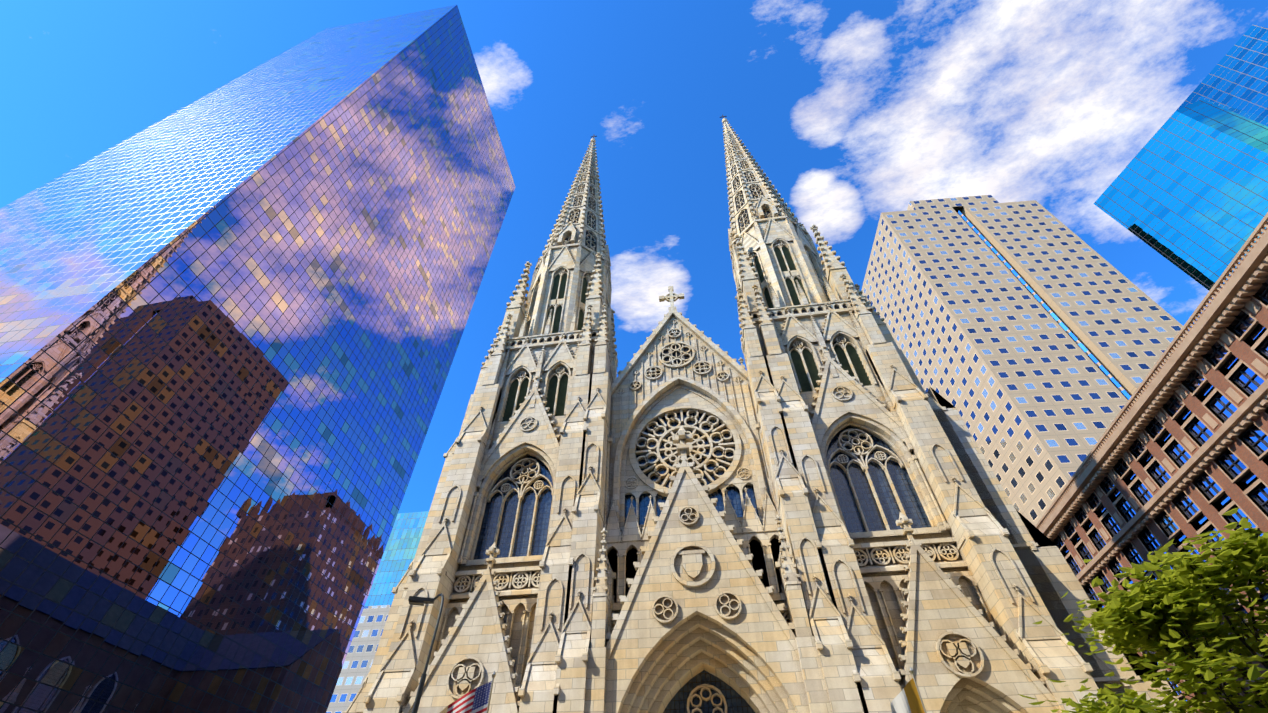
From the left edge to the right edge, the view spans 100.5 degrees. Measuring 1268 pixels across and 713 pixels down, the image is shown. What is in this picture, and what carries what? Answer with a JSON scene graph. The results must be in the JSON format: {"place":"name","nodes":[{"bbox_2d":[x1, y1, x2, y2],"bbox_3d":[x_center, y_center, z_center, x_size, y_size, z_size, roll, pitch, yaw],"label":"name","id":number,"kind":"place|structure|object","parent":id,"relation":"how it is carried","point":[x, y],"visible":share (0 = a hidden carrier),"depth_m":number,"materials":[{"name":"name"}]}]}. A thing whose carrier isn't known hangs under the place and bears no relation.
{"place":"outdoors","nodes":[
{"label":"outdoors","id":0,"kind":"place"},
{"bbox_2d":[365,511,428,605],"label":"glass block","id":1,"kind":"structure","parent":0,"point":[399,554],"depth_m":167.98,"materials":[{"name":"blue glass"}]},
{"bbox_2d":[408,593,443,712],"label":"street light","id":2,"kind":"object","parent":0,"point":[415,600],"visible":1,"depth_m":16.68,"materials":[{"name":"grey metal"}]},
{"bbox_2d":[0,0,1267,513],"label":"sky","id":3,"kind":"structure","parent":0,"point":[855,111],"materials":[{"name":"blue"}]},
{"bbox_2d":[342,118,1186,712],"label":"cathedral","id":4,"kind":"structure","parent":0,"point":[852,634],"depth_m":31.89,"materials":[{"name":"beige stone"}]},
{"bbox_2d":[502,246,871,421],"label":"louvered windows","id":5,"kind":"structure","parent":4,"relation":"attached to","point":[858,366],"depth_m":44.26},
{"bbox_2d":[486,667,926,712],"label":"flag poles","id":6,"kind":"object","parent":4,"relation":"attached to","point":[911,670],"visible":1,"depth_m":20.00,"materials":[{"name":"metal"}]},
{"bbox_2d":[447,681,491,712],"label":"american flag","id":7,"kind":"object","parent":6,"relation":"attached to","point":[475,700],"visible":0.96,"depth_m":21.16,"materials":[{"name":"multicoloured fabric"}]},
{"bbox_2d":[891,678,924,712],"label":"flag","id":8,"kind":"object","parent":6,"relation":"hanging from","point":[906,699],"visible":0.98,"depth_m":19.08,"materials":[{"name":"fabric"}]},
{"bbox_2d":[453,544,961,621],"bbox_3d":[4.150,16.459,32.753,33.424,3.940,7.962,-6,-47,6],"label":"balustrade","id":9,"kind":"object","parent":4,"relation":"attached to","point":[868,564],"visible":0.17,"depth_m":30.22,"materials":[{"name":"beige stone"}]},
{"bbox_2d":[862,207,1127,525],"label":"high-rise building","id":10,"kind":"structure","parent":0,"point":[999,359],"depth_m":120.34,"materials":[{"name":"beige concrete"}]},
{"bbox_2d":[1019,507,1267,712],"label":"street tree","id":11,"kind":"object","parent":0,"point":[1186,596],"depth_m":14.70,"materials":[{"name":"green plant"}]},
{"bbox_2d":[1094,99,1267,294],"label":"teal tower","id":12,"kind":"structure","parent":0,"point":[1186,191],"depth_m":133.47,"materials":[{"name":"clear glass"}]},
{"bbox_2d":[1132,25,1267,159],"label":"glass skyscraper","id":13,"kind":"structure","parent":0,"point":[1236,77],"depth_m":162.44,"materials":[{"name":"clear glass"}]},
{"label":"ground","id":14,"kind":"structure","parent":0,"visible":0},
{"bbox_2d":[0,5,514,712],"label":"glass tower","id":15,"kind":"structure","parent":14,"relation":"on","point":[234,313],"depth_m":61.91,"materials":[{"name":"blue glass"}]},
{"bbox_2d":[326,605,390,712],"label":"white office","id":16,"kind":"structure","parent":14,"relation":"on","point":[358,662],"depth_m":125.18,"materials":[{"name":"white concrete"}]},
{"bbox_2d":[961,200,1186,400],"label":"building facade","id":17,"kind":"structure","parent":14,"relation":"on","point":[1122,328],"depth_m":127.95,"materials":[{"name":"beige concrete"}]},
{"bbox_2d":[907,195,998,211],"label":"rooftop structure","id":18,"kind":"object","parent":17,"relation":"on","point":[957,203],"visible":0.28,"depth_m":162.41,"materials":[{"name":"beige concrete"}]},
{"bbox_2d":[956,210,1130,399],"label":"beige tower bays","id":19,"kind":"object","parent":17,"relation":"attached to","point":[1127,396],"visible":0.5,"depth_m":123.50,"materials":[{"name":"glass"}]},
{"bbox_2d":[960,214,1123,391],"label":"beige tower bay slabs","id":20,"kind":"structure","parent":19,"relation":"attached to","point":[1109,376],"depth_m":124.27,"materials":[{"name":"beige concrete"}]},
{"bbox_2d":[1054,228,1267,712],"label":"brick building walls","id":21,"kind":"structure","parent":14,"relation":"on","point":[1243,351],"depth_m":51.22,"materials":[{"name":"brown brick"}]},
{"bbox_2d":[1035,212,1267,712],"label":"building","id":22,"kind":"structure","parent":21,"relation":"attached to","point":[1232,298],"depth_m":52.17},
{"bbox_2d":[1054,283,1267,712],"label":"brick building frames","id":23,"kind":"structure","parent":21,"relation":"in","point":[1208,437],"depth_m":53.31,"materials":[{"name":"brown brick"}]},
{"bbox_2d":[1055,279,1267,712],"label":"windows","id":24,"kind":"structure","parent":23,"relation":"in","point":[1249,436],"depth_m":51.46,"materials":[{"name":"blue glass"}]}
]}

